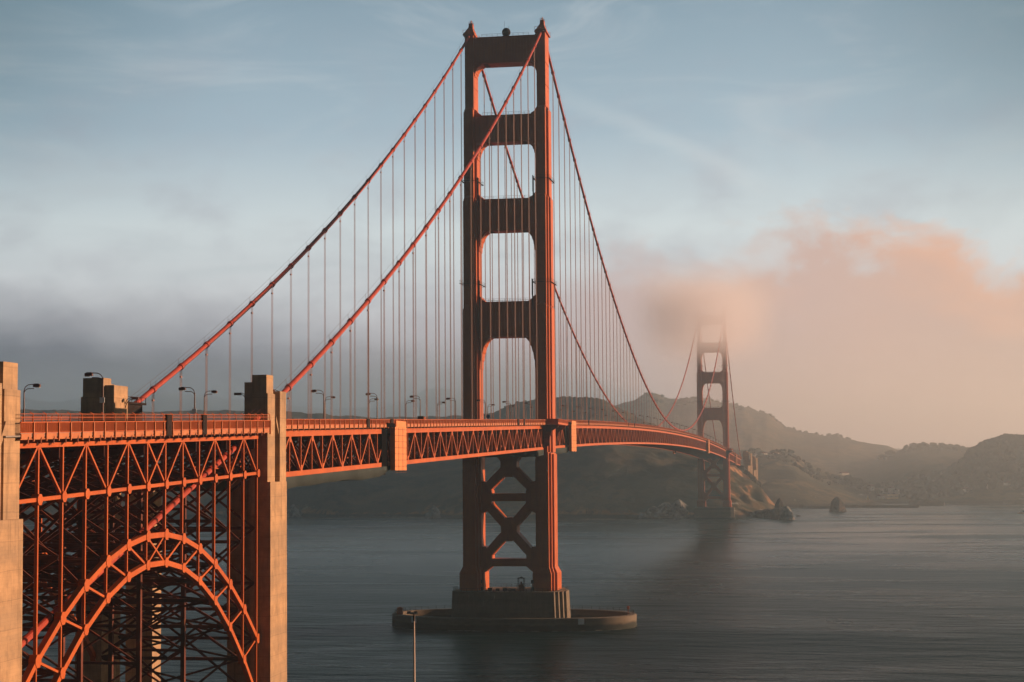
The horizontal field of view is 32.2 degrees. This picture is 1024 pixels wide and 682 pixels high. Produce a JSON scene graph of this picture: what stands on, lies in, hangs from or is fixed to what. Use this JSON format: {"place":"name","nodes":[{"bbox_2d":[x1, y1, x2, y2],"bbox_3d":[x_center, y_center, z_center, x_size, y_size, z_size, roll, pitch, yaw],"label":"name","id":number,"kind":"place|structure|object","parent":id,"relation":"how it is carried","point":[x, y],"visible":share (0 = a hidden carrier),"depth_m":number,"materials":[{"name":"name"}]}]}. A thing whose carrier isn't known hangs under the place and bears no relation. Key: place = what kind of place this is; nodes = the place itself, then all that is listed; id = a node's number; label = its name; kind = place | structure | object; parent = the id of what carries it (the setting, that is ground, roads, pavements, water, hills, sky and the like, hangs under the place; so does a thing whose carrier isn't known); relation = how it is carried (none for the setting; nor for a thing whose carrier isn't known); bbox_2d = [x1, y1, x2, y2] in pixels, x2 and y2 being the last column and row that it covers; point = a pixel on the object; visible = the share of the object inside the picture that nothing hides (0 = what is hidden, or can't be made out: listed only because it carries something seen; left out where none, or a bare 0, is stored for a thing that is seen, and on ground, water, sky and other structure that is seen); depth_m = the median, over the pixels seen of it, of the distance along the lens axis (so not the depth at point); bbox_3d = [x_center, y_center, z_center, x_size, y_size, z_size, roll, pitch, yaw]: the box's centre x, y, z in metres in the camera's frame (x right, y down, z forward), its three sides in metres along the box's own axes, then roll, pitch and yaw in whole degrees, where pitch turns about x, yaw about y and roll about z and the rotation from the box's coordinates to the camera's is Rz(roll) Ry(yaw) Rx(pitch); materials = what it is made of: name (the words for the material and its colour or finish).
{"place":"outdoors","nodes":[
{"label":"outdoors","id":0,"kind":"place"},
{"bbox_2d":[0,0,1023,448],"label":"sky","id":1,"kind":"structure","parent":0,"point":[843,180],"materials":[{"name":"blue"}]},
{"bbox_2d":[20,388,1023,518],"bbox_3d":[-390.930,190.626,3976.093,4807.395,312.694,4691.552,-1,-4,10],"label":"headland hills","id":2,"kind":"structure","parent":0,"point":[609,481],"depth_m":2393.25,"materials":[{"name":"plant"}]},
{"bbox_2d":[504,392,969,486],"bbox_3d":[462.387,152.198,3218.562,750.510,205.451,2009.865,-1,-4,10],"label":"scrub","id":3,"kind":"object","parent":2,"relation":"on","point":[914,446],"visible":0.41,"depth_m":3362.85,"materials":[{"name":"green plant"}]},
{"bbox_2d":[743,451,752,474],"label":"concrete pylon","id":4,"kind":"object","parent":2,"relation":"on","point":[747,460],"visible":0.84,"depth_m":2281.11,"materials":[{"name":"beige concrete"}]},
{"bbox_2d":[752,456,757,479],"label":"concrete pylon","id":5,"kind":"object","parent":2,"relation":"on","point":[755,465],"visible":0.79,"depth_m":2351.86,"materials":[{"name":"beige concrete"}]},
{"bbox_2d":[799,505,918,507],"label":"shore wall","id":6,"kind":"structure","parent":2,"relation":"on","point":[879,506],"depth_m":2374.65,"materials":[{"name":"grey stone"}]},
{"bbox_2d":[867,484,874,490],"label":"house","id":7,"kind":"structure","parent":2,"relation":"on","point":[871,487],"depth_m":2722.99,"materials":[{"name":"grey"}]},
{"bbox_2d":[883,494,897,498],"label":"house","id":8,"kind":"structure","parent":2,"relation":"on","point":[890,496],"depth_m":2643.75,"materials":[{"name":"grey"}]},
{"bbox_2d":[888,486,894,493],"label":"house","id":9,"kind":"structure","parent":2,"relation":"on","point":[891,489],"depth_m":2727.19,"materials":[{"name":"grey"}]},
{"bbox_2d":[790,433,1023,500],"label":"woodland","id":10,"kind":"object","parent":2,"relation":"on","point":[925,484],"visible":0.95,"depth_m":2740.87,"materials":[{"name":"green plant"}]},
{"bbox_2d":[962,487,971,491],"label":"house","id":11,"kind":"structure","parent":2,"relation":"on","point":[966,489],"depth_m":2631.07,"materials":[{"name":"grey"}]},
{"bbox_2d":[22,504,1023,681],"bbox_3d":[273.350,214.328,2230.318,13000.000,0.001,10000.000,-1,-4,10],"label":"water","id":12,"kind":"structure","parent":0,"point":[928,594],"depth_m":780.53,"materials":[{"name":"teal liquid"}]},
{"bbox_2d":[287,504,301,516],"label":"shore rock","id":13,"kind":"object","parent":12,"relation":"in","point":[293,510],"visible":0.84,"depth_m":2130.25,"materials":[{"name":"grey stone"}]},
{"bbox_2d":[424,505,440,517],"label":"shore rock","id":14,"kind":"object","parent":12,"relation":"in","point":[434,512],"visible":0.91,"depth_m":2035.01,"materials":[{"name":"grey stone"}]},
{"bbox_2d":[451,583,570,617],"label":"tower pier","id":15,"kind":"structure","parent":12,"relation":"in","point":[527,602],"depth_m":645.34,"materials":[{"name":"concrete"}]},
{"bbox_2d":[517,576,524,590],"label":"signal frame","id":16,"kind":"object","parent":15,"relation":"on","point":[521,587],"visible":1,"depth_m":651.16,"materials":[{"name":"metal"}]},
{"bbox_2d":[392,605,636,631],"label":"pier fender","id":17,"kind":"object","parent":12,"relation":"in","point":[444,620],"visible":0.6,"depth_m":637.72,"materials":[{"name":"concrete"}]},
{"bbox_2d":[397,607,402,613],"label":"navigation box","id":18,"kind":"object","parent":17,"relation":"on","point":[399,610],"visible":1,"depth_m":656.14,"materials":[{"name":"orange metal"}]},
{"bbox_2d":[578,619,583,624],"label":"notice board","id":19,"kind":"object","parent":17,"relation":"attached to","point":[580,621],"visible":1,"depth_m":633.22,"materials":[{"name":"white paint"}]},
{"bbox_2d":[645,506,656,517],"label":"shore rock","id":20,"kind":"object","parent":12,"relation":"in","point":[650,511],"visible":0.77,"depth_m":1992.79,"materials":[{"name":"grey stone"}]},
{"bbox_2d":[653,502,671,517],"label":"shore rock","id":21,"kind":"object","parent":12,"relation":"in","point":[663,510],"visible":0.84,"depth_m":1988.11,"materials":[{"name":"grey stone"}]},
{"bbox_2d":[669,499,687,517],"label":"shore rock","id":22,"kind":"object","parent":12,"relation":"in","point":[679,507],"visible":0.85,"depth_m":1984.38,"materials":[{"name":"grey stone"}]},
{"bbox_2d":[694,506,734,519],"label":"tower pier","id":23,"kind":"structure","parent":12,"relation":"in","point":[714,513],"depth_m":1903.03,"materials":[{"name":"concrete"}]},
{"bbox_2d":[754,510,762,516],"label":"shore rock","id":24,"kind":"object","parent":12,"relation":"in","point":[757,513],"visible":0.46,"depth_m":1986.09,"materials":[{"name":"grey stone"}]},
{"bbox_2d":[760,509,771,517],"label":"shore rock","id":25,"kind":"object","parent":12,"relation":"in","point":[764,513],"visible":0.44,"depth_m":1960.72,"materials":[{"name":"grey stone"}]},
{"bbox_2d":[769,508,779,518],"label":"shore rock","id":26,"kind":"object","parent":12,"relation":"in","point":[774,513],"visible":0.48,"depth_m":1908.08,"materials":[{"name":"grey stone"}]},
{"bbox_2d":[775,498,783,508],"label":"shore rock","id":27,"kind":"object","parent":12,"relation":"in","point":[779,504],"visible":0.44,"depth_m":2000.43,"materials":[{"name":"grey stone"}]},
{"bbox_2d":[778,506,794,519],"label":"shore rock","id":28,"kind":"object","parent":12,"relation":"in","point":[785,512],"visible":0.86,"depth_m":1877.14,"materials":[{"name":"grey stone"}]},
{"bbox_2d":[829,497,846,511],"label":"sea stack","id":29,"kind":"object","parent":12,"relation":"in","point":[837,504],"visible":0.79,"depth_m":2183.01,"materials":[{"name":"grey stone"}]},
{"bbox_2d":[909,501,944,505],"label":"breakwater","id":30,"kind":"object","parent":12,"relation":"in","point":[930,503],"visible":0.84,"depth_m":2468.70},
{"bbox_2d":[877,494,884,498],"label":"house","id":31,"kind":"structure","parent":0,"point":[880,496],"depth_m":2631.47,"materials":[{"name":"grey"}]},
{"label":"bluff ground","id":32,"kind":"structure","parent":0,"visible":0},
{"bbox_2d":[0,361,22,681],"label":"concrete pylon","id":33,"kind":"object","parent":32,"relation":"on","point":[11,555],"visible":1,"depth_m":219.09,"materials":[{"name":"beige concrete"}]},
{"bbox_2d":[75,378,161,681],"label":"concrete pylon","id":34,"kind":"object","parent":32,"relation":"on","point":[116,397],"visible":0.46,"depth_m":319.08,"materials":[{"name":"beige concrete"}]},
{"bbox_2d":[125,397,138,407],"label":"bracket lamp","id":35,"kind":"object","parent":34,"relation":"attached to","point":[134,398],"visible":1,"depth_m":323.47,"materials":[{"name":"metal"}]},
{"bbox_2d":[3,412,270,681],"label":"arch span","id":36,"kind":"object","parent":32,"relation":"on","point":[44,448],"visible":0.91,"depth_m":278.80,"materials":[{"name":"orange metal"}]},
{"bbox_2d":[23,384,40,424],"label":"street lamp","id":37,"kind":"object","parent":36,"relation":"on","point":[35,385],"visible":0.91,"depth_m":285.56,"materials":[{"name":"grey metal"}]},
{"bbox_2d":[84,372,104,420],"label":"street lamp","id":38,"kind":"object","parent":36,"relation":"on","point":[102,398],"visible":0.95,"depth_m":258.08,"materials":[{"name":"grey metal"}]},
{"bbox_2d":[179,387,195,420],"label":"street lamp","id":39,"kind":"object","parent":36,"relation":"on","point":[183,389],"visible":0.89,"depth_m":296.05,"materials":[{"name":"grey metal"}]},
{"bbox_2d":[19,17,741,647],"bbox_3d":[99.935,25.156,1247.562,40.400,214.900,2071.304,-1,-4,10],"label":"suspension bridge","id":40,"kind":"structure","parent":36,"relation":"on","point":[469,435],"depth_m":657.68,"materials":[{"name":"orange metal"}]},
{"bbox_2d":[204,390,216,412],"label":"street lamp","id":41,"kind":"object","parent":40,"relation":"on","point":[213,391],"visible":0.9,"depth_m":369.24,"materials":[{"name":"grey metal"}]},
{"bbox_2d":[166,466,389,491],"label":"draped netting","id":42,"kind":"object","parent":40,"relation":"hanging from","point":[320,478],"visible":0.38,"depth_m":363.73,"materials":[{"name":"grey fabric"}]},
{"bbox_2d":[311,390,323,418],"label":"street lamp","id":43,"kind":"object","parent":40,"relation":"on","point":[313,391],"visible":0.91,"depth_m":373.07,"materials":[{"name":"grey metal"}]},
{"bbox_2d":[324,396,334,418],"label":"street lamp","id":44,"kind":"object","parent":40,"relation":"on","point":[324,404],"visible":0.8,"depth_m":459.22,"materials":[{"name":"grey metal"}]},
{"bbox_2d":[366,393,377,424],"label":"street lamp","id":45,"kind":"object","parent":40,"relation":"on","point":[377,402],"visible":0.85,"depth_m":418.02,"materials":[{"name":"grey metal"}]},
{"bbox_2d":[410,395,420,415],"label":"street lamp","id":46,"kind":"object","parent":40,"relation":"on","point":[411,396],"visible":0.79,"depth_m":463.07,"materials":[{"name":"grey metal"}]},
{"bbox_2d":[446,398,455,418],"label":"street lamp","id":47,"kind":"object","parent":40,"relation":"on","point":[455,405],"visible":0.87,"depth_m":508.02,"materials":[{"name":"grey metal"}]},
{"bbox_2d":[502,21,510,35],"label":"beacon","id":48,"kind":"object","parent":40,"relation":"on","point":[506,32],"visible":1,"depth_m":671.20,"materials":[{"name":"metal"}]},
{"bbox_2d":[476,447,568,457],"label":"draped netting","id":49,"kind":"object","parent":40,"relation":"hanging from","point":[537,453],"visible":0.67,"depth_m":640.04,"materials":[{"name":"grey fabric"}]},
{"bbox_2d":[227,375,286,681],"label":"concrete pylon","id":50,"kind":"object","parent":32,"relation":"on","point":[261,396],"visible":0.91,"depth_m":324.38,"materials":[{"name":"beige concrete"}]},
{"bbox_2d":[413,614,414,681],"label":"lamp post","id":51,"kind":"object","parent":32,"relation":"on","point":[413,647],"visible":1,"depth_m":103.79,"materials":[{"name":"grey metal"}]}
]}

